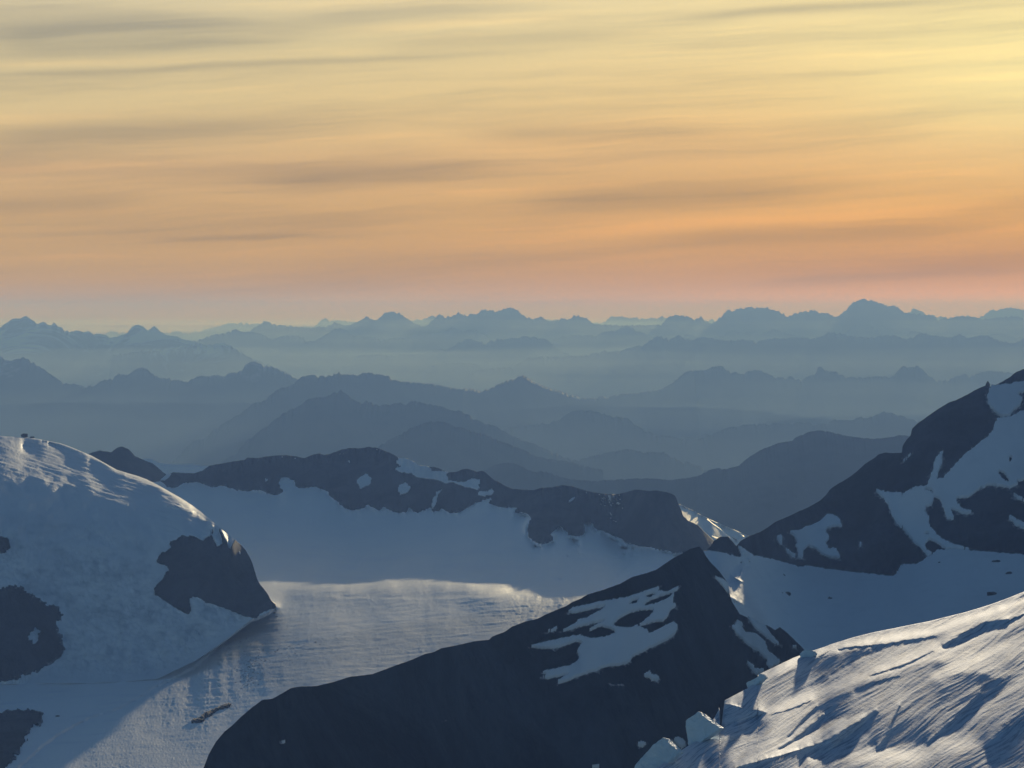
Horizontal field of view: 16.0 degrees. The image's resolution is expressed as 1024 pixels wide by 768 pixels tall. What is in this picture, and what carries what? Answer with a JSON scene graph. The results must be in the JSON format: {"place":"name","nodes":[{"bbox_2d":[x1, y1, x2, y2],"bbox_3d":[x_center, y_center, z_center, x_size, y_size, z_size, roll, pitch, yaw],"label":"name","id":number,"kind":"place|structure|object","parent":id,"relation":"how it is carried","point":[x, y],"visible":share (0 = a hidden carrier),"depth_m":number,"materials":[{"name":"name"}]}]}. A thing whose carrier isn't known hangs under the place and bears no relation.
{"place":"outdoors","nodes":[
{"label":"outdoors","id":0,"kind":"place"},
{"bbox_2d":[89,447,165,481],"bbox_3d":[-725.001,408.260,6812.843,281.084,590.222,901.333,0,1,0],"label":"rock knob","id":1,"kind":"object","parent":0,"point":[124,459],"visible":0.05,"depth_m":6687.34,"materials":[{"name":"grey stone"}]},
{"bbox_2d":[0,316,265,387],"bbox_3d":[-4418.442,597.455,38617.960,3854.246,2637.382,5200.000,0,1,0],"label":"mountain range","id":2,"kind":"structure","parent":0,"point":[79,358],"depth_m":37728.93,"materials":[{"name":"grey stone"}]},
{"bbox_2d":[0,436,275,683],"bbox_3d":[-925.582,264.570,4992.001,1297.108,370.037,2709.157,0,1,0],"label":"snow dome","id":3,"kind":"structure","parent":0,"point":[109,574],"depth_m":4346.24,"materials":[{"name":"white snow"}]},
{"bbox_2d":[0,357,297,463],"bbox_3d":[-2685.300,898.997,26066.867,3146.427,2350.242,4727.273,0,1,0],"label":"mountain range","id":4,"kind":"structure","parent":0,"point":[142,413],"depth_m":25181.58,"materials":[{"name":"stone"}]},
{"bbox_2d":[142,459,207,474],"bbox_3d":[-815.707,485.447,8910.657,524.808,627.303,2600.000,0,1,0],"label":"snow ridge","id":5,"kind":"structure","parent":0,"point":[166,468],"depth_m":8583.99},
{"bbox_2d":[108,343,300,381],"bbox_3d":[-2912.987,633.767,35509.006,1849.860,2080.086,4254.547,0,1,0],"label":"mountain range","id":6,"kind":"structure","parent":0,"point":[185,363],"depth_m":34808.41,"materials":[{"name":"grey stone"}]},
{"bbox_2d":[0,456,682,767],"bbox_3d":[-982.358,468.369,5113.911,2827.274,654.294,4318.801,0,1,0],"label":"glacier","id":7,"kind":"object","parent":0,"point":[367,590],"visible":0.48,"depth_m":4694.32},
{"bbox_2d":[0,708,43,767],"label":"rock outcrop","id":8,"kind":"object","parent":7,"relation":"on","point":[16,726],"visible":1,"depth_m":3769.06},
{"bbox_2d":[191,702,230,722],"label":"rock outcrop","id":9,"kind":"object","parent":7,"relation":"on","point":[201,719],"visible":1,"depth_m":3779.78,"materials":[{"name":"grey stone"}]},
{"bbox_2d":[211,637,332,690],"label":"debris","id":10,"kind":"object","parent":7,"relation":"on","point":[257,665],"visible":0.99,"depth_m":4159.09,"materials":[{"name":"stone"}]},
{"bbox_2d":[221,390,570,463],"bbox_3d":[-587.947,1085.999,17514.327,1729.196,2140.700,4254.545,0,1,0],"label":"mountain range","id":11,"kind":"structure","parent":0,"point":[334,422],"depth_m":16892.91,"materials":[{"name":"grey stone"}]},
{"bbox_2d":[161,447,713,553],"bbox_3d":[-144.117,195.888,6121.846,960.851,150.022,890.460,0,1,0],"label":"rock ridge","id":12,"kind":"object","parent":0,"point":[360,478],"visible":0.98,"depth_m":6243.73,"materials":[{"name":"stone"}]},
{"bbox_2d":[400,362,484,389],"bbox_3d":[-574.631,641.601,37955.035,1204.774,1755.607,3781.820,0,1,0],"label":"mountain range","id":13,"kind":"structure","parent":0,"point":[451,375],"depth_m":37369.44,"materials":[{"name":"stone"}]},
{"bbox_2d":[318,336,568,380],"bbox_3d":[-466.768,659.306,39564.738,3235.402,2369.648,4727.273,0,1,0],"label":"mountain range","id":14,"kind":"structure","parent":0,"point":[507,353],"depth_m":38836.45,"materials":[{"name":"stone"}]},
{"bbox_2d":[378,421,602,481],"bbox_3d":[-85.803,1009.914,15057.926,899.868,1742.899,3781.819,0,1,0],"label":"mountain range","id":15,"kind":"structure","parent":0,"point":[445,446],"depth_m":14531.44,"materials":[{"name":"blue stone"}]},
{"bbox_2d":[204,546,803,767],"bbox_3d":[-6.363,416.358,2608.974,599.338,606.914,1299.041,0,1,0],"label":"dark peak","id":16,"kind":"structure","parent":0,"point":[629,672],"depth_m":2377.73,"materials":[{"name":"black stone"}]},
{"bbox_2d":[0,0,1023,334],"label":"sky","id":17,"kind":"structure","parent":0,"point":[185,166],"materials":[{"name":"orange"}]},
{"bbox_2d":[105,307,1023,341],"bbox_3d":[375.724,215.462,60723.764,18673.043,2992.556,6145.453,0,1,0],"label":"mountain range","id":18,"kind":"structure","parent":0,"point":[196,336],"depth_m":59920.10,"materials":[{"name":"stone"}]},
{"bbox_2d":[170,365,1013,465],"bbox_3d":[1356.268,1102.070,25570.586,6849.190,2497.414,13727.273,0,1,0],"label":"mountain range","id":19,"kind":"structure","parent":0,"point":[695,404],"depth_m":27153.83,"materials":[{"name":"stone"}]},
{"bbox_2d":[192,325,1023,376],"bbox_3d":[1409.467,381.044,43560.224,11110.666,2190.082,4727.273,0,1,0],"label":"mountain range","id":20,"kind":"structure","parent":0,"point":[332,351],"depth_m":42830.62,"materials":[{"name":"stone"}]},
{"bbox_2d":[247,299,1023,341],"bbox_3d":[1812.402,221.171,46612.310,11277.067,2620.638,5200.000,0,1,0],"label":"mountain range","id":21,"kind":"structure","parent":0,"point":[507,323],"depth_m":45813.56,"materials":[{"name":"stone"}]},
{"bbox_2d":[568,449,707,480],"bbox_3d":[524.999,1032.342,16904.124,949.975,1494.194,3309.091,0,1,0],"label":"mountain range","id":22,"kind":"structure","parent":0,"point":[625,464],"depth_m":16438.53,"materials":[{"name":"stone"}]},
{"bbox_2d":[483,430,908,535],"bbox_3d":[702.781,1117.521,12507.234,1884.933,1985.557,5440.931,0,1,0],"label":"mountain range","id":23,"kind":"structure","parent":0,"point":[760,490],"depth_m":11315.22,"materials":[{"name":"stone"}]},
{"bbox_2d":[502,410,919,469],"bbox_3d":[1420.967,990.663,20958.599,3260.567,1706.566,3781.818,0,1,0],"label":"mountain range","id":24,"kind":"structure","parent":0,"point":[577,435],"depth_m":20402.17,"materials":[{"name":"blue stone"}]},
{"bbox_2d":[679,504,747,545],"bbox_3d":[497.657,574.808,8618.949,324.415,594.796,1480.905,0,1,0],"label":"snow ridge","id":25,"kind":"structure","parent":0,"point":[713,530],"depth_m":8526.14,"materials":[{"name":"white snow"}]},
{"bbox_2d":[468,332,1023,398],"bbox_3d":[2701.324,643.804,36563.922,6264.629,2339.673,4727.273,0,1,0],"label":"mountain range","id":26,"kind":"structure","parent":0,"point":[656,363],"depth_m":35732.42,"materials":[{"name":"stone"}]},
{"bbox_2d":[657,592,1023,767],"bbox_3d":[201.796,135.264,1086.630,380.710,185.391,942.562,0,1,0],"label":"snow slope","id":27,"kind":"structure","parent":0,"point":[946,692],"depth_m":822.30,"materials":[{"name":"white snow"}]},
{"bbox_2d":[634,737,683,767],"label":"ice block","id":28,"kind":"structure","parent":27,"relation":"on","point":[661,751],"depth_m":705.27,"materials":[{"name":"white ice"}]},
{"bbox_2d":[686,712,723,744],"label":"ice block","id":29,"kind":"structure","parent":27,"relation":"on","point":[700,726],"depth_m":743.87,"materials":[{"name":"white ice"}]},
{"bbox_2d":[746,674,767,687],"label":"ice block","id":30,"kind":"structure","parent":27,"relation":"on","point":[760,678],"depth_m":819.16,"materials":[{"name":"white ice"}]},
{"bbox_2d":[800,649,816,656],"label":"ice block","id":31,"kind":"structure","parent":27,"relation":"on","point":[808,653],"depth_m":884.88,"materials":[{"name":"white ice"}]},
{"bbox_2d":[704,546,1023,649],"bbox_3d":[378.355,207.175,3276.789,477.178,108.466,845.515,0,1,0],"label":"snow bowl","id":32,"kind":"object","parent":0,"point":[807,614],"visible":0.51,"depth_m":3485.04,"materials":[{"name":"white snow"}]},
{"bbox_2d":[987,592,996,595],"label":"rock","id":33,"kind":"object","parent":32,"relation":"on","point":[991,593],"visible":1,"depth_m":3439.14,"materials":[{"name":"stone"}]},
{"bbox_2d":[707,369,1023,602],"bbox_3d":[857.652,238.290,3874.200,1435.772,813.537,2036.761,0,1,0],"label":"rock mountain","id":34,"kind":"structure","parent":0,"point":[951,476],"depth_m":3746.05,"materials":[{"name":"grey stone"}]}
]}

